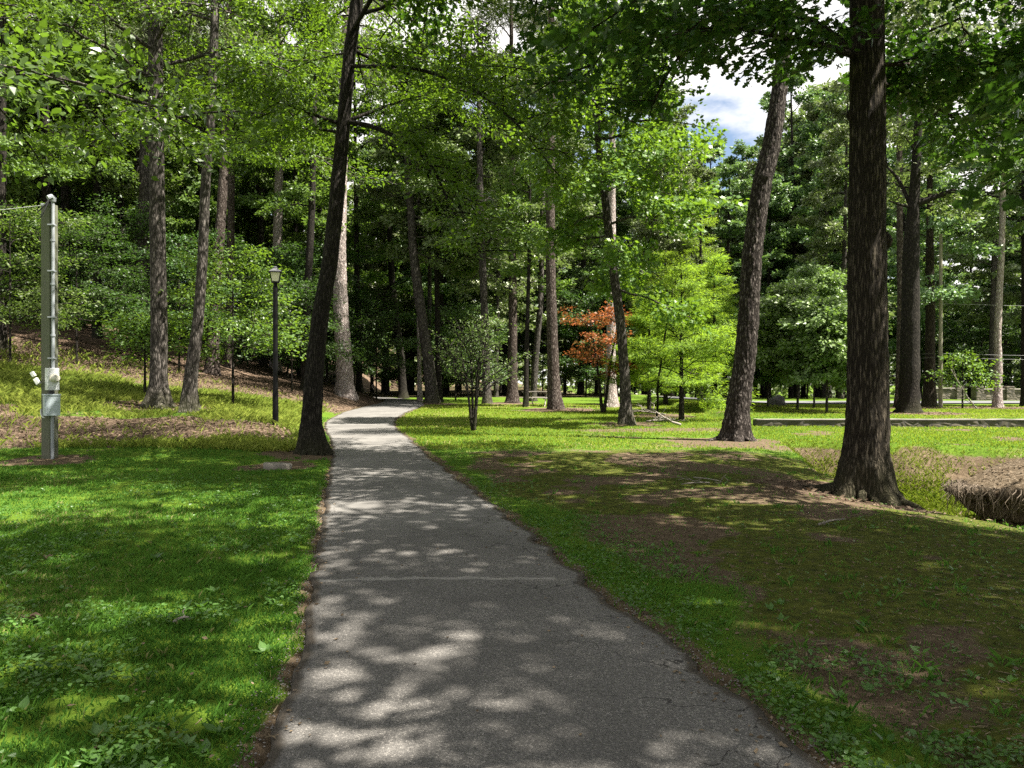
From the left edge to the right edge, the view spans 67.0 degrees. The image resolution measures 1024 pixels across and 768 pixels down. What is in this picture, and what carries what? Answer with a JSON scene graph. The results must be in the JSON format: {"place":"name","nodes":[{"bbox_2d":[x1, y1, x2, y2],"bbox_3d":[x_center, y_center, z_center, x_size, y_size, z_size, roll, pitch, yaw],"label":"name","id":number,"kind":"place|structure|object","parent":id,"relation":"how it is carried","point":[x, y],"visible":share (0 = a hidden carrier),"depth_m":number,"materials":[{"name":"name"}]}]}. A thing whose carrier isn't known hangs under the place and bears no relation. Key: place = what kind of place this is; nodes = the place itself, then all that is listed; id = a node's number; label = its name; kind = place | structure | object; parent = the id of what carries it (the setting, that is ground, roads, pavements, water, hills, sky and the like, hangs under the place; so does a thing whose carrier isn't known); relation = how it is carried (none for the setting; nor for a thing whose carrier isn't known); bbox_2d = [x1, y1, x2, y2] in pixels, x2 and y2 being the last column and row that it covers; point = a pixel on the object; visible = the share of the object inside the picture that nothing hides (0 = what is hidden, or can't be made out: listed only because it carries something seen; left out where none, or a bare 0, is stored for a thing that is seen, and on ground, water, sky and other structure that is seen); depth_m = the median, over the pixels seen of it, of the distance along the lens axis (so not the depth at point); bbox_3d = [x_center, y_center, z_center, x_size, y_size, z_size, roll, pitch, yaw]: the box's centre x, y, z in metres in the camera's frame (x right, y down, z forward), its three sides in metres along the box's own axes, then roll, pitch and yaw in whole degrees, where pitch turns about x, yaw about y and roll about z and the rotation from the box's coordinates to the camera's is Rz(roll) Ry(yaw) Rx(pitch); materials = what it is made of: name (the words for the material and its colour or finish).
{"place":"outdoors","nodes":[
{"label":"outdoors","id":0,"kind":"place"},
{"bbox_2d":[0,303,1023,767],"bbox_3d":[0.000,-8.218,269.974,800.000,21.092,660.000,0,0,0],"label":"ground","id":1,"kind":"structure","parent":0,"point":[728,545],"depth_m":6.90,"materials":[{"name":"plant"}]},
{"bbox_2d":[0,194,60,458],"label":"utility post","id":2,"kind":"object","parent":1,"relation":"on","point":[50,399],"visible":0.98,"depth_m":14.64,"materials":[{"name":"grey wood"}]},
{"bbox_2d":[0,200,103,364],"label":"understory tree","id":3,"kind":"object","parent":1,"relation":"on","point":[10,310],"visible":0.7,"depth_m":30.39,"materials":[{"name":"green plant"}]},
{"bbox_2d":[0,0,121,350],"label":"gum tree","id":4,"kind":"object","parent":1,"relation":"on","point":[18,189],"visible":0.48,"depth_m":34.33,"materials":[{"name":"green plant"}]},
{"bbox_2d":[6,215,131,316],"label":"understory tree","id":5,"kind":"object","parent":1,"relation":"on","point":[86,277],"visible":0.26,"depth_m":43.40,"materials":[{"name":"green plant"}]},
{"bbox_2d":[0,0,139,203],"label":"gum tree","id":6,"kind":"object","parent":1,"relation":"on","point":[46,188],"visible":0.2,"depth_m":37.25,"materials":[{"name":"green plant"}]},
{"bbox_2d":[8,0,139,327],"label":"forest tree","id":7,"kind":"object","parent":1,"relation":"on","point":[65,197],"visible":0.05,"depth_m":46.64,"materials":[{"name":"green plant"}]},
{"bbox_2d":[0,200,188,363],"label":"understory tree","id":8,"kind":"object","parent":1,"relation":"on","point":[77,235],"visible":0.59,"depth_m":33.01,"materials":[{"name":"green plant"}]},
{"bbox_2d":[22,0,183,328],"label":"forest tree","id":9,"kind":"object","parent":1,"relation":"on","point":[76,208],"visible":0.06,"depth_m":49.38,"materials":[{"name":"green plant"}]},
{"bbox_2d":[31,0,202,338],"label":"gum tree","id":10,"kind":"object","parent":1,"relation":"on","point":[130,193],"visible":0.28,"depth_m":41.80,"materials":[{"name":"green plant"}]},
{"bbox_2d":[30,188,209,353],"bbox_3d":[-18.693,-5.223,38.261,8.428,7.977,7.709,0,0,0],"label":"understory tree","id":11,"kind":"object","parent":1,"relation":"on","point":[135,227],"visible":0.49,"depth_m":37.39,"materials":[{"name":"green plant"}]},
{"bbox_2d":[53,0,221,335],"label":"forest tree","id":12,"kind":"object","parent":1,"relation":"on","point":[172,180],"visible":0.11,"depth_m":45.55,"materials":[{"name":"green plant"}]},
{"bbox_2d":[94,309,190,392],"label":"understory tree","id":13,"kind":"object","parent":1,"relation":"on","point":[132,337],"visible":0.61,"depth_m":27.11,"materials":[{"name":"green plant"}]},
{"bbox_2d":[0,0,291,188],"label":"hickory tree","id":14,"kind":"object","parent":1,"relation":"on","point":[16,72],"visible":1,"depth_m":10.25,"materials":[{"name":"green plant"}]},
{"bbox_2d":[91,0,204,354],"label":"pine tree","id":15,"kind":"object","parent":1,"relation":"on","point":[144,183],"visible":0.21,"depth_m":39.35,"materials":[{"name":"green plant"}]},
{"bbox_2d":[87,228,246,370],"bbox_3d":[-15.769,-3.887,35.706,7.361,7.100,8.680,0,0,-43],"label":"understory tree","id":16,"kind":"object","parent":1,"relation":"on","point":[179,276],"visible":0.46,"depth_m":35.30,"materials":[{"name":"green plant"}]},
{"bbox_2d":[0,336,336,451],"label":"bank grass","id":17,"kind":"structure","parent":1,"relation":"on","point":[20,387],"depth_m":23.80,"materials":[{"name":"plant"}]},
{"bbox_2d":[106,0,264,349],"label":"forest tree","id":18,"kind":"object","parent":1,"relation":"on","point":[190,206],"visible":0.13,"depth_m":49.56,"materials":[{"name":"green plant"}]},
{"bbox_2d":[0,0,399,408],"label":"maple tree","id":19,"kind":"object","parent":1,"relation":"on","point":[158,392],"visible":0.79,"depth_m":24.17,"materials":[{"name":"green plant"}]},
{"bbox_2d":[164,51,270,350],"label":"forest tree","id":20,"kind":"object","parent":1,"relation":"on","point":[242,210],"visible":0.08,"depth_m":58.60,"materials":[{"name":"green plant"}]},
{"bbox_2d":[134,233,309,402],"bbox_3d":[-9.881,-2.056,26.927,5.877,6.166,5.646,0,0,-17],"label":"understory tree","id":21,"kind":"object","parent":1,"relation":"on","point":[219,326],"visible":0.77,"depth_m":26.97,"materials":[{"name":"green plant"}]},
{"bbox_2d":[164,0,292,376],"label":"pine tree","id":22,"kind":"object","parent":1,"relation":"on","point":[214,369],"visible":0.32,"depth_m":37.14,"materials":[{"name":"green plant"}]},
{"bbox_2d":[163,0,294,368],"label":"pine tree","id":23,"kind":"object","parent":1,"relation":"on","point":[231,208],"visible":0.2,"depth_m":40.73,"materials":[{"name":"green plant"}]},
{"bbox_2d":[56,0,403,412],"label":"maple tree","id":24,"kind":"object","parent":1,"relation":"on","point":[189,400],"visible":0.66,"depth_m":23.12,"materials":[{"name":"green plant"}]},
{"bbox_2d":[170,241,333,368],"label":"understory tree","id":25,"kind":"object","parent":1,"relation":"on","point":[282,250],"visible":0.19,"depth_m":46.68,"materials":[{"name":"green plant"}]},
{"bbox_2d":[215,2,302,365],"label":"gum tree","id":26,"kind":"object","parent":1,"relation":"on","point":[248,175],"visible":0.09,"depth_m":57.78,"materials":[{"name":"plant"}]},
{"bbox_2d":[268,266,281,425],"bbox_3d":[-6.787,-0.996,22.179,0.370,4.751,0.370,0,0,-16],"label":"street lamp","id":27,"kind":"object","parent":1,"relation":"on","point":[275,272],"visible":0.93,"depth_m":22.11,"materials":[{"name":"black metal"}]},
{"bbox_2d":[209,0,349,389],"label":"oak tree","id":28,"kind":"object","parent":1,"relation":"on","point":[305,193],"visible":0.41,"depth_m":38.74,"materials":[{"name":"green plant"}]},
{"bbox_2d":[236,0,330,370],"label":"gum tree","id":29,"kind":"object","parent":1,"relation":"on","point":[278,218],"visible":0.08,"depth_m":49.72,"materials":[{"name":"green plant"}]},
{"bbox_2d":[203,267,368,391],"bbox_3d":[-10.129,-2.417,37.083,6.964,6.047,8.170,0,0,-39],"label":"understory tree","id":30,"kind":"object","parent":1,"relation":"on","point":[305,284],"visible":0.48,"depth_m":36.91,"materials":[{"name":"green plant"}]},
{"bbox_2d":[202,244,374,377],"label":"understory tree","id":31,"kind":"object","parent":1,"relation":"on","point":[302,258],"visible":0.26,"depth_m":42.75,"materials":[{"name":"green plant"}]},
{"bbox_2d":[241,45,353,376],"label":"forest tree","id":32,"kind":"object","parent":1,"relation":"on","point":[264,183],"visible":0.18,"depth_m":54.76,"materials":[{"name":"green plant"}]},
{"bbox_2d":[243,0,371,381],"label":"forest tree","id":33,"kind":"object","parent":1,"relation":"on","point":[268,232],"visible":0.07,"depth_m":60.20,"materials":[{"name":"green plant"}]},
{"bbox_2d":[231,239,412,384],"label":"understory tree","id":34,"kind":"object","parent":1,"relation":"on","point":[351,281],"visible":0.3,"depth_m":44.92,"materials":[{"name":"green plant"}]},
{"bbox_2d":[271,0,411,400],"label":"pine tree","id":35,"kind":"object","parent":1,"relation":"on","point":[344,387],"visible":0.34,"depth_m":40.63,"materials":[{"name":"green plant"}]},
{"bbox_2d":[284,30,401,393],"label":"oak tree","id":36,"kind":"object","parent":1,"relation":"on","point":[364,213],"visible":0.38,"depth_m":48.96,"materials":[{"name":"green plant"}]},
{"bbox_2d":[289,286,451,399],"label":"understory tree","id":37,"kind":"object","parent":1,"relation":"on","point":[369,322],"visible":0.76,"depth_m":45.24,"materials":[{"name":"green plant"}]},
{"bbox_2d":[315,69,434,398],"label":"oak tree","id":38,"kind":"object","parent":1,"relation":"on","point":[390,274],"visible":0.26,"depth_m":51.57,"materials":[{"name":"green plant"}]},
{"bbox_2d":[352,133,421,394],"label":"forest tree","id":39,"kind":"object","parent":1,"relation":"on","point":[383,265],"visible":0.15,"depth_m":63.95,"materials":[{"name":"green plant"}]},
{"bbox_2d":[351,86,458,400],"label":"oak tree","id":40,"kind":"object","parent":1,"relation":"on","point":[382,196],"visible":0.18,"depth_m":45.39,"materials":[{"name":"green plant"}]},
{"bbox_2d":[379,24,493,401],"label":"oak tree","id":41,"kind":"object","parent":1,"relation":"on","point":[442,122],"visible":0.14,"depth_m":44.78,"materials":[{"name":"green plant"}]},
{"bbox_2d":[367,30,512,402],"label":"oak tree","id":42,"kind":"object","parent":1,"relation":"on","point":[414,253],"visible":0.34,"depth_m":42.85,"materials":[{"name":"green plant"}]},
{"bbox_2d":[155,0,728,455],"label":"maple tree","id":43,"kind":"object","parent":1,"relation":"on","point":[481,82],"visible":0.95,"depth_m":15.61,"materials":[{"name":"green plant"}]},
{"bbox_2d":[393,100,503,395],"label":"forest tree","id":44,"kind":"object","parent":1,"relation":"on","point":[445,290],"visible":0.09,"depth_m":61.99,"materials":[{"name":"green plant"}]},
{"bbox_2d":[391,300,520,400],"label":"understory tree","id":45,"kind":"object","parent":1,"relation":"on","point":[451,315],"visible":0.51,"depth_m":46.48,"materials":[{"name":"green plant"}]},
{"bbox_2d":[427,311,535,430],"bbox_3d":[-0.904,-0.285,23.255,2.947,3.898,3.287,0,0,-19],"label":"crape myrtle","id":46,"kind":"object","parent":1,"relation":"on","point":[473,405],"visible":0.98,"depth_m":23.26,"materials":[{"name":"green plant"}]},
{"bbox_2d":[416,17,575,403],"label":"oak tree","id":47,"kind":"object","parent":1,"relation":"on","point":[490,146],"visible":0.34,"depth_m":43.05,"materials":[{"name":"green plant"}]},
{"bbox_2d":[448,0,559,402],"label":"pine tree","id":48,"kind":"object","parent":1,"relation":"on","point":[512,395],"visible":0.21,"depth_m":42.83,"materials":[{"name":"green plant"}]},
{"bbox_2d":[462,112,545,396],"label":"forest tree","id":49,"kind":"object","parent":1,"relation":"on","point":[492,301],"visible":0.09,"depth_m":55.98,"materials":[{"name":"green plant"}]},
{"bbox_2d":[0,380,1023,767],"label":"lawn grass","id":50,"kind":"structure","parent":1,"relation":"on","point":[178,574],"depth_m":5.49,"materials":[{"name":"plant"}]},
{"bbox_2d":[0,473,1023,767],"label":"weeds","id":51,"kind":"object","parent":1,"relation":"on","point":[188,739],"visible":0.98,"depth_m":4.07,"materials":[{"name":"plant"}]},
{"bbox_2d":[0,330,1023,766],"bbox_3d":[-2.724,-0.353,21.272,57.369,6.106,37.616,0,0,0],"label":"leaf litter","id":52,"kind":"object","parent":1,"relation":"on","point":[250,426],"visible":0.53,"depth_m":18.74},
{"bbox_2d":[31,208,1020,397],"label":"woods","id":53,"kind":"object","parent":1,"relation":"on","point":[775,390],"visible":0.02,"depth_m":121.64,"materials":[{"name":"green plant"}]},
{"bbox_2d":[38,453,1023,767],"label":"pine needles","id":54,"kind":"object","parent":1,"relation":"on","point":[802,629],"visible":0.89,"depth_m":4.66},
{"bbox_2d":[485,85,583,406],"bbox_3d":[1.110,-6.738,37.899,4.939,16.250,6.097,0,0,0],"label":"gum tree","id":55,"kind":"object","parent":1,"relation":"on","point":[513,191],"visible":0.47,"depth_m":38.19,"materials":[{"name":"green plant"}]},
{"bbox_2d":[501,0,578,409],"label":"pine tree","id":56,"kind":"object","parent":1,"relation":"on","point":[554,399],"visible":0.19,"depth_m":35.74,"materials":[{"name":"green plant"}]},
{"bbox_2d":[491,298,602,394],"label":"understory tree","id":57,"kind":"object","parent":1,"relation":"on","point":[541,350],"visible":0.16,"depth_m":65.78,"materials":[{"name":"green plant"}]},
{"bbox_2d":[499,0,602,400],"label":"pine tree","id":58,"kind":"object","parent":1,"relation":"on","point":[535,364],"visible":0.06,"depth_m":45.82,"materials":[{"name":"plant"}]},
{"bbox_2d":[505,112,622,329],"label":"forest tree","id":59,"kind":"object","parent":1,"relation":"on","point":[579,281],"visible":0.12,"depth_m":60.66,"materials":[{"name":"green plant"}]},
{"bbox_2d":[217,477,911,767],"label":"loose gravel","id":60,"kind":"structure","parent":1,"relation":"on","point":[781,727],"depth_m":4.03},
{"bbox_2d":[529,287,631,396],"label":"understory tree","id":61,"kind":"object","parent":1,"relation":"on","point":[567,331],"visible":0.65,"depth_m":58.11,"materials":[{"name":"green plant"}]},
{"bbox_2d":[532,95,639,394],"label":"forest tree","id":62,"kind":"object","parent":1,"relation":"on","point":[584,269],"visible":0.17,"depth_m":66.86,"materials":[{"name":"green plant"}]},
{"bbox_2d":[558,300,645,412],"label":"japanese maple","id":63,"kind":"object","parent":1,"relation":"on","point":[611,340],"visible":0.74,"depth_m":33.45,"materials":[{"name":"red plant"}]},
{"bbox_2d":[544,0,682,407],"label":"pine tree","id":64,"kind":"object","parent":1,"relation":"on","point":[612,400],"visible":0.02,"depth_m":37.79,"materials":[{"name":"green plant"}]},
{"bbox_2d":[515,0,748,424],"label":"maple tree","id":65,"kind":"object","parent":1,"relation":"on","point":[640,187],"visible":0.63,"depth_m":25.38,"materials":[{"name":"green plant"}]},
{"bbox_2d":[593,289,694,410],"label":"bald cypress","id":66,"kind":"object","parent":1,"relation":"on","point":[638,320],"visible":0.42,"depth_m":32.83,"materials":[{"name":"green plant"}]},
{"bbox_2d":[524,0,787,83],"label":"oak tree","id":67,"kind":"object","parent":1,"relation":"on","point":[561,37],"visible":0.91,"depth_m":10.34,"materials":[{"name":"green plant"}]},
{"bbox_2d":[627,251,709,404],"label":"bald cypress","id":68,"kind":"object","parent":1,"relation":"on","point":[664,272],"visible":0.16,"depth_m":39.90,"materials":[{"name":"green plant"}]},
{"bbox_2d":[626,89,717,396],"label":"forest tree","id":69,"kind":"object","parent":1,"relation":"on","point":[641,231],"visible":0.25,"depth_m":58.11,"materials":[{"name":"green plant"}]},
{"bbox_2d":[616,258,760,419],"bbox_3d":[6.471,-1.494,28.527,5.048,6.158,5.989,0,0,0],"label":"bald cypress","id":70,"kind":"object","parent":1,"relation":"on","point":[676,382],"visible":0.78,"depth_m":28.09,"materials":[{"name":"green plant"}]},
{"bbox_2d":[653,185,737,399],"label":"bald cypress","id":71,"kind":"object","parent":1,"relation":"on","point":[701,241],"visible":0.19,"depth_m":44.91,"materials":[{"name":"green plant"}]},
{"bbox_2d":[385,0,1023,508],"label":"oak tree","id":72,"kind":"object","parent":1,"relation":"on","point":[877,78],"visible":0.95,"depth_m":11.00,"materials":[{"name":"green plant"}]},
{"bbox_2d":[395,399,1023,451],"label":"meadow grass","id":73,"kind":"structure","parent":1,"relation":"on","point":[675,410],"depth_m":25.03,"materials":[{"name":"plant"}]},
{"bbox_2d":[673,253,773,404],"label":"bald cypress","id":74,"kind":"object","parent":1,"relation":"on","point":[717,260],"visible":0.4,"depth_m":33.76,"materials":[{"name":"green plant"}]},
{"bbox_2d":[689,161,784,397],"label":"forest tree","id":75,"kind":"object","parent":1,"relation":"on","point":[725,172],"visible":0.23,"depth_m":62.66,"materials":[{"name":"green plant"}]},
{"bbox_2d":[706,1,792,441],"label":"pine tree","id":76,"kind":"object","parent":1,"relation":"on","point":[736,424],"visible":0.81,"depth_m":19.33,"materials":[{"name":"brown plant"}]},
{"bbox_2d":[738,178,806,397],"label":"forest tree","id":77,"kind":"object","parent":1,"relation":"on","point":[774,201],"visible":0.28,"depth_m":66.31,"materials":[{"name":"green plant"}]},
{"bbox_2d":[730,60,840,397],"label":"forest tree","id":78,"kind":"object","parent":1,"relation":"on","point":[792,169],"visible":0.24,"depth_m":68.98,"materials":[{"name":"green plant"}]},
{"bbox_2d":[730,278,846,409],"bbox_3d":[12.132,-1.624,33.306,5.238,5.980,5.228,0,0,30],"label":"young beech","id":79,"kind":"object","parent":1,"relation":"on","point":[783,295],"visible":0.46,"depth_m":32.67,"materials":[{"name":"green plant"}]},
{"bbox_2d":[758,258,846,407],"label":"young beech","id":80,"kind":"object","parent":1,"relation":"on","point":[830,283],"visible":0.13,"depth_m":37.38,"materials":[{"name":"green plant"}]},
{"bbox_2d":[779,89,848,397],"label":"forest tree","id":81,"kind":"object","parent":1,"relation":"on","point":[804,234],"visible":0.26,"depth_m":63.25,"materials":[{"name":"green plant"}]},
{"bbox_2d":[616,234,1023,407],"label":"utility pole","id":82,"kind":"object","parent":1,"relation":"on","point":[940,387],"visible":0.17,"depth_m":37.69,"materials":[{"name":"brown wood"}]},
{"bbox_2d":[766,77,888,397],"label":"forest tree","id":83,"kind":"object","parent":1,"relation":"on","point":[813,116],"visible":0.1,"depth_m":70.42,"materials":[{"name":"green plant"}]},
{"bbox_2d":[775,290,892,412],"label":"young beech","id":84,"kind":"object","parent":1,"relation":"on","point":[822,328],"visible":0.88,"depth_m":30.16,"materials":[{"name":"green plant"}]},
{"bbox_2d":[787,71,896,398],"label":"forest tree","id":85,"kind":"object","parent":1,"relation":"on","point":[840,132],"visible":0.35,"depth_m":57.32,"materials":[{"name":"green plant"}]},
{"bbox_2d":[753,418,1023,427],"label":"wall","id":86,"kind":"structure","parent":1,"relation":"on","point":[1001,423],"depth_m":25.18,"materials":[{"name":"stone"}]},
{"bbox_2d":[782,438,1023,519],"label":"creek grass","id":87,"kind":"structure","parent":1,"relation":"on","point":[931,502],"depth_m":16.86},
{"bbox_2d":[838,0,973,407],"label":"pine tree","id":88,"kind":"object","parent":1,"relation":"on","point":[899,227],"visible":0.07,"depth_m":37.87,"materials":[{"name":"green plant"}]},
{"bbox_2d":[827,0,1013,413],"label":"oak tree","id":89,"kind":"object","parent":1,"relation":"on","point":[909,397],"visible":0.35,"depth_m":31.94,"materials":[{"name":"green plant"}]},
{"bbox_2d":[886,84,957,350],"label":"forest tree","id":90,"kind":"object","parent":1,"relation":"on","point":[892,269],"visible":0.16,"depth_m":64.02,"materials":[{"name":"green plant"}]},
{"bbox_2d":[888,103,990,354],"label":"forest tree","id":91,"kind":"object","parent":1,"relation":"on","point":[957,315],"visible":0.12,"depth_m":74.58,"materials":[{"name":"green plant"}]},
{"bbox_2d":[886,103,1015,406],"bbox_3d":[21.381,-6.699,39.071,5.589,16.250,7.250,0,0,-10],"label":"oak tree","id":92,"kind":"object","parent":1,"relation":"on","point":[931,293],"visible":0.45,"depth_m":38.93,"materials":[{"name":"green plant"}]},
{"bbox_2d":[922,347,1004,407],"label":"sapling","id":93,"kind":"object","parent":1,"relation":"on","point":[959,360],"visible":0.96,"depth_m":36.98,"materials":[{"name":"green plant"}]},
{"bbox_2d":[922,99,1020,388],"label":"forest tree","id":94,"kind":"object","parent":1,"relation":"on","point":[1012,274],"visible":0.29,"depth_m":59.87,"materials":[{"name":"green plant"}]},
{"bbox_2d":[923,0,1023,405],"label":"oak tree","id":95,"kind":"object","parent":1,"relation":"on","point":[1019,247],"visible":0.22,"depth_m":40.01,"materials":[{"name":"green plant"}]},
{"bbox_2d":[928,0,1023,407],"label":"pine tree","id":96,"kind":"object","parent":1,"relation":"on","point":[997,400],"visible":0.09,"depth_m":38.36,"materials":[{"name":"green plant"}]},
{"bbox_2d":[935,300,1020,385],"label":"understory tree","id":97,"kind":"object","parent":1,"relation":"on","point":[970,342],"visible":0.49,"depth_m":63.04,"materials":[{"name":"green plant"}]},
{"bbox_2d":[938,454,1023,528],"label":"earth bank","id":98,"kind":"structure","parent":1,"relation":"on","point":[995,492],"depth_m":13.18,"materials":[{"name":"brown soil"}]},
{"bbox_2d":[950,59,1023,230],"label":"oak tree","id":99,"kind":"object","parent":1,"relation":"on","point":[1005,97],"visible":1,"depth_m":8.98,"materials":[{"name":"green plant"}]},
{"bbox_2d":[957,182,1020,360],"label":"forest tree","id":100,"kind":"object","parent":1,"relation":"on","point":[1010,259],"visible":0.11,"depth_m":64.73,"materials":[{"name":"green plant"}]},
{"bbox_2d":[261,397,824,767],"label":"path","id":101,"kind":"structure","parent":0,"point":[617,694],"depth_m":4.14,"materials":[{"name":"asphalt"}]},
{"bbox_2d":[91,0,1023,385],"label":"sky","id":102,"kind":"structure","parent":0,"point":[737,108],"materials":[{"name":"white"}]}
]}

